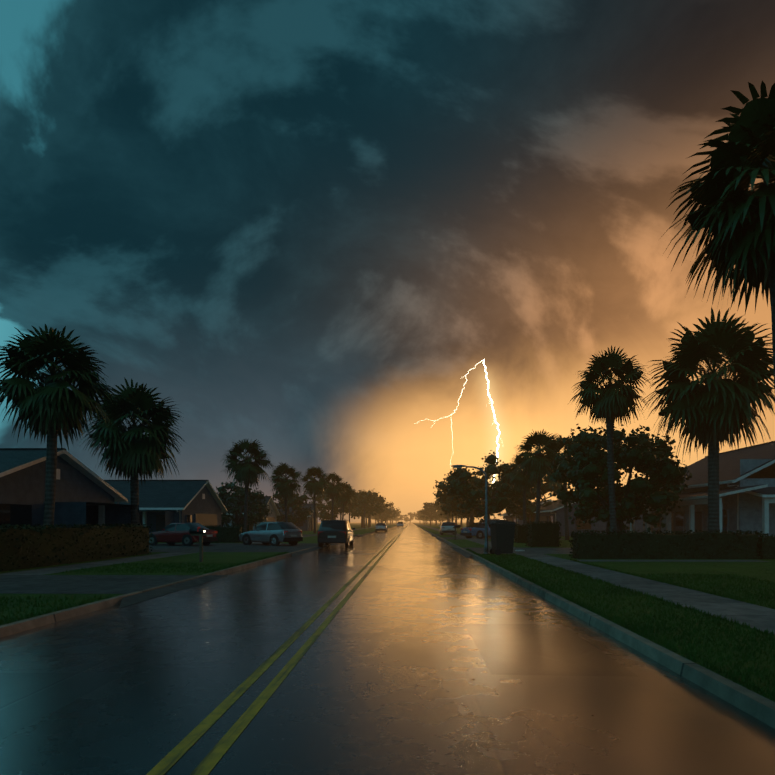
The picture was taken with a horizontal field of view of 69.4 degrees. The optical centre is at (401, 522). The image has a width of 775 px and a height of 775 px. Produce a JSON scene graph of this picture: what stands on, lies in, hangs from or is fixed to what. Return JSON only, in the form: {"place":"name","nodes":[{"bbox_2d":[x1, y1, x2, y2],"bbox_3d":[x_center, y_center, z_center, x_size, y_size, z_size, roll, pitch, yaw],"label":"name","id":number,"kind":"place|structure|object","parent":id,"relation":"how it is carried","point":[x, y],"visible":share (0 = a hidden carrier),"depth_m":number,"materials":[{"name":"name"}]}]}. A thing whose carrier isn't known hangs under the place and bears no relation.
{"place":"outdoors","nodes":[
{"label":"outdoors","id":0,"kind":"place"},
{"bbox_2d":[0,575,229,607],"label":"driveway","id":1,"kind":"structure","parent":0,"point":[69,584],"depth_m":13.41,"materials":[{"name":"concrete"}]},
{"bbox_2d":[0,524,393,574],"bbox_3d":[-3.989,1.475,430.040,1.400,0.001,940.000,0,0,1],"label":"sidewalk","id":2,"kind":"structure","parent":0,"point":[43,571],"depth_m":19.52,"materials":[{"name":"concrete"}]},
{"bbox_2d":[149,543,334,556],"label":"driveway","id":3,"kind":"structure","parent":0,"point":[225,547],"depth_m":32.56,"materials":[{"name":"concrete"}]},
{"bbox_2d":[149,523,217,545],"bbox_3d":[-14.149,0.774,35.752,4.625,1.510,2.180,0,0,19],"label":"red car","id":4,"kind":"object","parent":3,"relation":"on","point":[171,533],"visible":0.79,"depth_m":34.92,"materials":[{"name":"paint"}]},
{"bbox_2d":[0,522,774,774],"bbox_3d":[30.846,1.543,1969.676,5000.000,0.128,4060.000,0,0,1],"label":"ground","id":5,"kind":"structure","parent":0,"point":[426,653],"depth_m":5.74,"materials":[{"name":"grey asphalt"}]},
{"bbox_2d":[0,324,123,527],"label":"palm","id":6,"kind":"object","parent":5,"relation":"on","point":[53,406],"visible":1,"depth_m":20.02,"materials":[{"name":"green plant"}]},
{"bbox_2d":[0,448,138,527],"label":"house","id":7,"kind":"structure","parent":5,"relation":"on","point":[84,494],"depth_m":23.05,"materials":[{"name":"brown brick"}]},
{"bbox_2d":[0,523,152,571],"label":"hedge","id":8,"kind":"object","parent":5,"relation":"on","point":[28,546],"visible":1,"depth_m":19.92,"materials":[{"name":"green plant"}]},
{"bbox_2d":[77,377,182,524],"bbox_3d":[-13.215,-2.719,27.601,5.075,8.536,4.859,0,0,1],"label":"palm","id":9,"kind":"object","parent":5,"relation":"on","point":[134,453],"visible":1,"depth_m":26.89,"materials":[{"name":"green plant"}]},
{"bbox_2d":[104,480,227,532],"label":"house","id":10,"kind":"structure","parent":5,"relation":"on","point":[164,504],"depth_m":45.02,"materials":[{"name":"grey"}]},
{"bbox_2d":[189,527,206,561],"bbox_3d":[-7.555,0.834,20.835,0.620,1.330,0.185,0,0,1],"label":"mailbox","id":11,"kind":"object","parent":5,"relation":"on","point":[199,532],"visible":0.94,"depth_m":20.79,"materials":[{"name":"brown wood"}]},
{"bbox_2d":[203,525,243,542],"bbox_3d":[-13.412,0.838,40.744,3.857,1.355,0.974,0,0,1],"label":"hedge","id":12,"kind":"object","parent":5,"relation":"on","point":[228,534],"visible":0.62,"depth_m":40.43,"materials":[{"name":"green plant"}]},
{"bbox_2d":[217,489,237,524],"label":"oak","id":13,"kind":"object","parent":5,"relation":"on","point":[224,517],"visible":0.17,"depth_m":57.74,"materials":[{"name":"green plant"}]},
{"bbox_2d":[232,523,253,532],"bbox_3d":[-15.202,0.770,53.918,1.894,1.523,1.679,0,0,1],"label":"shrub","id":14,"kind":"object","parent":5,"relation":"on","point":[249,526],"visible":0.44,"depth_m":53.28,"materials":[{"name":"green plant"}]},
{"bbox_2d":[216,481,271,527],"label":"oak","id":15,"kind":"object","parent":5,"relation":"on","point":[260,507],"visible":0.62,"depth_m":60.64,"materials":[{"name":"green plant"}]},
{"bbox_2d":[220,439,275,531],"bbox_3d":[-13.715,-3.046,50.068,4.997,9.170,4.935,0,0,1],"label":"palm","id":16,"kind":"object","parent":5,"relation":"on","point":[247,470],"visible":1,"depth_m":49.61,"materials":[{"name":"green plant"}]},
{"bbox_2d":[221,496,279,527],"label":"house","id":17,"kind":"structure","parent":5,"relation":"on","point":[269,501],"depth_m":74.94,"materials":[{"name":"grey"}]},
{"bbox_2d":[238,522,302,545],"bbox_3d":[-8.443,0.744,36.058,4.175,1.570,2.140,0,0,33],"label":"silver hatchback car","id":18,"kind":"object","parent":5,"relation":"on","point":[275,533],"visible":0.98,"depth_m":35.10,"materials":[{"name":"paint"}]},
{"bbox_2d":[146,525,407,774],"bbox_3d":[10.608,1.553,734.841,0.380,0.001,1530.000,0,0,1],"label":"road center lines","id":19,"kind":"object","parent":5,"relation":"on","point":[174,755],"visible":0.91,"depth_m":4.85,"materials":[{"name":"paint"}]},
{"bbox_2d":[267,463,304,521],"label":"palm","id":20,"kind":"object","parent":5,"relation":"on","point":[285,487],"visible":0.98,"depth_m":61.47,"materials":[{"name":"green plant"}]},
{"bbox_2d":[273,492,312,524],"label":"oak","id":21,"kind":"object","parent":5,"relation":"on","point":[296,502],"visible":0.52,"depth_m":87.87,"materials":[{"name":"green plant"}]},
{"bbox_2d":[276,503,319,530],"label":"house","id":22,"kind":"structure","parent":5,"relation":"on","point":[307,525],"depth_m":97.80,"materials":[{"name":"brown stone"}]},
{"bbox_2d":[298,465,330,532],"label":"palm","id":23,"kind":"object","parent":5,"relation":"on","point":[313,486],"visible":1,"depth_m":74.38,"materials":[{"name":"green plant"}]},
{"bbox_2d":[309,495,339,520],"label":"oak","id":24,"kind":"object","parent":5,"relation":"on","point":[326,514],"visible":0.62,"depth_m":118.23,"materials":[{"name":"green plant"}]},
{"bbox_2d":[323,472,345,519],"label":"palm","id":25,"kind":"object","parent":5,"relation":"on","point":[334,490],"visible":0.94,"depth_m":87.55,"materials":[{"name":"green plant"}]},
{"bbox_2d":[317,519,354,547],"bbox_3d":[-4.188,0.724,36.487,2.260,1.850,4.725,0,0,1],"label":"dark suv","id":26,"kind":"object","parent":5,"relation":"on","point":[333,531],"visible":0.96,"depth_m":34.36,"materials":[{"name":"black paint"}]},
{"bbox_2d":[313,482,363,518],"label":"street tree","id":27,"kind":"object","parent":5,"relation":"on","point":[346,509],"visible":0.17,"depth_m":132.34,"materials":[{"name":"green plant"}]},
{"bbox_2d":[334,497,348,519],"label":"palm","id":28,"kind":"object","parent":5,"relation":"on","point":[340,506],"visible":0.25,"depth_m":112.68,"materials":[{"name":"green plant"}]},
{"bbox_2d":[334,481,353,518],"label":"palm","id":29,"kind":"object","parent":5,"relation":"on","point":[343,498],"visible":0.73,"depth_m":99.52,"materials":[{"name":"green plant"}]},
{"bbox_2d":[346,489,358,522],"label":"palm","id":30,"kind":"object","parent":5,"relation":"on","point":[354,500],"visible":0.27,"depth_m":127.92,"materials":[{"name":"green plant"}]},
{"bbox_2d":[346,492,381,527],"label":"street tree","id":31,"kind":"object","parent":5,"relation":"on","point":[368,509],"visible":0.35,"depth_m":152.44,"materials":[{"name":"green plant"}]},
{"bbox_2d":[358,490,372,527],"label":"palm","id":32,"kind":"object","parent":5,"relation":"on","point":[366,496],"visible":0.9,"depth_m":141.79,"materials":[{"name":"green plant"}]},
{"bbox_2d":[353,503,382,525],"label":"street tree","id":33,"kind":"object","parent":5,"relation":"on","point":[367,515],"visible":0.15,"depth_m":206.27,"materials":[{"name":"green plant"}]},
{"bbox_2d":[354,490,390,526],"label":"street tree","id":34,"kind":"object","parent":5,"relation":"on","point":[380,499],"visible":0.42,"depth_m":175.44,"materials":[{"name":"green plant"}]},
{"bbox_2d":[375,523,387,531],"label":"white car","id":35,"kind":"object","parent":5,"relation":"on","point":[380,526],"visible":0.98,"depth_m":89.87,"materials":[{"name":"paint"}]},
{"bbox_2d":[373,504,392,522],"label":"street tree","id":36,"kind":"object","parent":5,"relation":"on","point":[388,512],"visible":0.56,"depth_m":241.86,"materials":[{"name":"green plant"}]},
{"bbox_2d":[376,507,395,524],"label":"street tree","id":37,"kind":"object","parent":5,"relation":"on","point":[393,515],"visible":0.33,"depth_m":268.46,"materials":[{"name":"green plant"}]},
{"bbox_2d":[377,502,396,516],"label":"street tree","id":38,"kind":"object","parent":5,"relation":"on","point":[391,504],"visible":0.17,"depth_m":291.57,"materials":[{"name":"green plant"}]},
{"bbox_2d":[0,548,774,699],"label":"grass","id":39,"kind":"structure","parent":5,"relation":"on","point":[692,656],"depth_m":10.02,"materials":[{"name":"green plant"}]},
{"bbox_2d":[384,505,400,524],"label":"street tree","id":40,"kind":"object","parent":5,"relation":"on","point":[398,513],"visible":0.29,"depth_m":351.81,"materials":[{"name":"green plant"}]},
{"bbox_2d":[397,522,403,526],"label":"white car","id":41,"kind":"object","parent":5,"relation":"on","point":[399,524],"visible":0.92,"depth_m":168.05,"materials":[{"name":"paint"}]},
{"bbox_2d":[403,512,413,523],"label":"tree","id":42,"kind":"object","parent":5,"relation":"on","point":[410,514],"visible":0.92,"depth_m":582.55,"materials":[{"name":"green plant"}]},
{"bbox_2d":[417,509,427,524],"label":"street tree","id":43,"kind":"object","parent":5,"relation":"on","point":[421,518],"visible":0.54,"depth_m":357.51,"materials":[{"name":"green plant"}]},
{"bbox_2d":[420,502,440,525],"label":"street tree","id":44,"kind":"object","parent":5,"relation":"on","point":[426,506],"visible":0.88,"depth_m":242.34,"materials":[{"name":"green plant"}]},
{"bbox_2d":[423,502,441,524],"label":"street tree","id":45,"kind":"object","parent":5,"relation":"on","point":[433,514],"visible":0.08,"depth_m":262.90,"materials":[{"name":"green plant"}]},
{"bbox_2d":[434,504,448,518],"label":"street tree","id":46,"kind":"object","parent":5,"relation":"on","point":[438,515],"visible":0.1,"depth_m":225.23,"materials":[{"name":"green plant"}]},
{"bbox_2d":[434,497,449,521],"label":"street tree","id":47,"kind":"object","parent":5,"relation":"on","point":[441,512],"visible":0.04,"depth_m":200.54,"materials":[{"name":"green plant"}]},
{"bbox_2d":[433,498,461,524],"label":"street tree","id":48,"kind":"object","parent":5,"relation":"on","point":[436,504],"visible":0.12,"depth_m":159.99,"materials":[{"name":"green plant"}]},
{"bbox_2d":[453,524,459,539],"bbox_3d":[4.643,0.834,46.854,0.620,1.330,0.185,0,0,1],"label":"mailbox","id":49,"kind":"object","parent":5,"relation":"on","point":[456,526],"visible":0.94,"depth_m":46.80,"materials":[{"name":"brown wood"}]},
{"bbox_2d":[433,466,492,524],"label":"oak","id":50,"kind":"object","parent":5,"relation":"on","point":[442,496],"visible":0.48,"depth_m":82.83,"materials":[{"name":"green plant"}]},
{"bbox_2d":[453,512,479,526],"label":"street tree","id":51,"kind":"object","parent":5,"relation":"on","point":[467,522],"visible":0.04,"depth_m":132.61,"materials":[{"name":"plant"}]},
{"bbox_2d":[444,479,494,522],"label":"oak","id":52,"kind":"object","parent":5,"relation":"on","point":[466,515],"visible":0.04,"depth_m":98.86,"materials":[{"name":"green plant"}]},
{"bbox_2d":[451,465,489,553],"bbox_3d":[3.207,-0.588,25.867,1.785,4.134,0.320,0,0,1],"label":"street lamp","id":53,"kind":"object","parent":5,"relation":"on","point":[486,549],"visible":0.96,"depth_m":25.81,"materials":[{"name":"metal"}]},
{"bbox_2d":[460,522,490,538],"bbox_3d":[7.804,0.774,51.294,4.625,1.510,2.180,0,0,-27],"label":"blue car","id":54,"kind":"object","parent":5,"relation":"on","point":[477,529],"visible":0.5,"depth_m":50.07,"materials":[{"name":"paint"}]},
{"bbox_2d":[444,450,534,536],"bbox_3d":[9.008,-2.938,57.743,9.440,8.985,9.584,0,0,1],"label":"oak","id":55,"kind":"object","parent":5,"relation":"on","point":[502,497],"visible":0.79,"depth_m":55.78,"materials":[{"name":"green plant"}]},
{"bbox_2d":[488,521,516,554],"bbox_3d":[4.515,0.692,25.044,1.070,1.513,0.903,0,0,-9],"label":"wheelie bin","id":56,"kind":"object","parent":5,"relation":"on","point":[502,536],"visible":1,"depth_m":24.70,"materials":[{"name":"plastic"}]},
{"bbox_2d":[514,524,527,542],"bbox_3d":[9.727,0.823,40.501,3.154,1.418,1.679,0,0,1],"label":"shrub","id":57,"kind":"object","parent":5,"relation":"on","point":[520,534],"visible":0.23,"depth_m":39.88,"materials":[{"name":"green plant"}]},
{"bbox_2d":[502,451,546,523],"bbox_3d":[11.428,-2.596,51.678,4.388,8.249,4.051,0,0,1],"label":"palm","id":58,"kind":"object","parent":5,"relation":"on","point":[519,482],"visible":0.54,"depth_m":51.31,"materials":[{"name":"green plant"}]},
{"bbox_2d":[499,499,551,525],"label":"house","id":59,"kind":"structure","parent":5,"relation":"on","point":[515,519],"depth_m":86.30,"materials":[{"name":"brown"}]},
{"bbox_2d":[488,469,569,523],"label":"oak","id":60,"kind":"object","parent":5,"relation":"on","point":[546,487],"visible":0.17,"depth_m":66.41,"materials":[{"name":"green plant"}]},
{"bbox_2d":[514,429,562,523],"bbox_3d":[10.725,-2.900,43.670,4.075,8.878,5.027,0,0,1],"label":"palm","id":61,"kind":"object","parent":5,"relation":"on","point":[537,463],"visible":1,"depth_m":43.11,"materials":[{"name":"green plant"}]},
{"bbox_2d":[525,521,561,546],"bbox_3d":[8.622,0.720,34.030,1.951,1.614,1.661,0,0,1],"label":"shrub","id":62,"kind":"object","parent":5,"relation":"on","point":[542,534],"visible":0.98,"depth_m":33.38,"materials":[{"name":"green plant"}]},
{"bbox_2d":[544,434,577,539],"bbox_3d":[13.531,-2.926,46.174,4.518,8.929,4.865,0,0,1],"label":"palm","id":63,"kind":"object","parent":5,"relation":"on","point":[558,439],"visible":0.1,"depth_m":46.06,"materials":[{"name":"green plant"}]},
{"bbox_2d":[530,499,642,536],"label":"house","id":64,"kind":"structure","parent":5,"relation":"on","point":[553,512],"depth_m":57.64,"materials":[{"name":"brown stone"}]},
{"bbox_2d":[568,345,650,532],"bbox_3d":[10.101,-3.508,27.390,3.869,10.095,3.933,0,0,1],"label":"palm","id":65,"kind":"object","parent":5,"relation":"on","point":[610,403],"visible":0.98,"depth_m":26.87,"materials":[{"name":"green plant"}]},
{"bbox_2d":[549,424,692,533],"bbox_3d":[12.790,-2.193,33.593,7.812,7.515,7.273,0,0,-21],"label":"oak","id":66,"kind":"object","parent":5,"relation":"on","point":[584,438],"visible":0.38,"depth_m":32.65,"materials":[{"name":"green plant"}]},
{"bbox_2d":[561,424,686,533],"bbox_3d":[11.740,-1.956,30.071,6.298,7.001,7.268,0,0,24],"label":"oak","id":67,"kind":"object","parent":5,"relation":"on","point":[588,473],"visible":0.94,"depth_m":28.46,"materials":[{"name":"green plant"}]},
{"bbox_2d":[569,529,762,558],"bbox_3d":[10.703,0.913,22.845,7.462,1.262,1.196,0,0,1],"label":"hedge","id":68,"kind":"object","parent":5,"relation":"on","point":[728,544],"visible":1,"depth_m":22.44,"materials":[{"name":"green plant"}]},
{"bbox_2d":[571,560,768,561],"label":"front walk","id":69,"kind":"structure","parent":5,"relation":"on","point":[679,560],"depth_m":21.54,"materials":[{"name":"concrete"}]},
{"bbox_2d":[620,441,774,536],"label":"house","id":70,"kind":"structure","parent":5,"relation":"on","point":[747,489],"depth_m":29.86,"materials":[{"name":"grey paint"}]},
{"bbox_2d":[640,307,774,532],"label":"palm","id":71,"kind":"object","parent":5,"relation":"on","point":[715,409],"visible":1,"depth_m":23.47,"materials":[{"name":"green plant"}]},
{"bbox_2d":[662,80,774,389],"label":"palm","id":72,"kind":"object","parent":5,"relation":"on","point":[734,217],"visible":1,"depth_m":10.02,"materials":[{"name":"green plant"}]},
{"bbox_2d":[696,531,774,558],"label":"hedge","id":73,"kind":"object","parent":5,"relation":"on","point":[767,543],"visible":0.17,"depth_m":22.38,"materials":[{"name":"green plant"}]},
{"bbox_2d":[0,0,774,521],"label":"sky","id":74,"kind":"structure","parent":0,"point":[300,224],"materials":[{"name":"grey"}]},
{"bbox_2d":[414,359,500,482],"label":"lightning bolt","id":75,"kind":"object","parent":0,"point":[489,403],"visible":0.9,"depth_m":897.07,"materials":[{"name":"white"}]},
{"bbox_2d":[436,537,490,540],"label":"driveway","id":76,"kind":"structure","parent":0,"point":[439,539],"depth_m":50.56,"materials":[{"name":"concrete"}]},
{"bbox_2d":[479,519,507,536],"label":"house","id":77,"kind":"structure","parent":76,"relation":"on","point":[489,520],"depth_m":53.13,"materials":[{"name":"paint"}]},
{"bbox_2d":[489,400,500,483],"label":"lightning glow halo","id":78,"kind":"object","parent":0,"point":[496,446],"visible":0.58,"depth_m":899.52,"materials":[{"name":"yellow"}]},
{"bbox_2d":[452,548,572,557],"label":"driveway","id":79,"kind":"structure","parent":0,"point":[529,551],"depth_m":28.94,"materials":[{"name":"concrete"}]},
{"bbox_2d":[414,523,774,634],"bbox_3d":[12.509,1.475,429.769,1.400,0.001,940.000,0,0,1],"label":"sidewalk","id":80,"kind":"structure","parent":0,"point":[758,617],"depth_m":11.42,"materials":[{"name":"concrete"}]},
{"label":"driveway","id":81,"kind":"structure","parent":0,"visible":0},
{"bbox_2d":[439,522,456,534],"bbox_3d":[5.553,0.744,66.332,2.140,1.570,4.175,0,0,1],"label":"white car","id":82,"kind":"object","parent":81,"relation":"on","point":[446,527],"visible":0.88,"depth_m":64.33,"materials":[{"name":"paint"}]}
]}

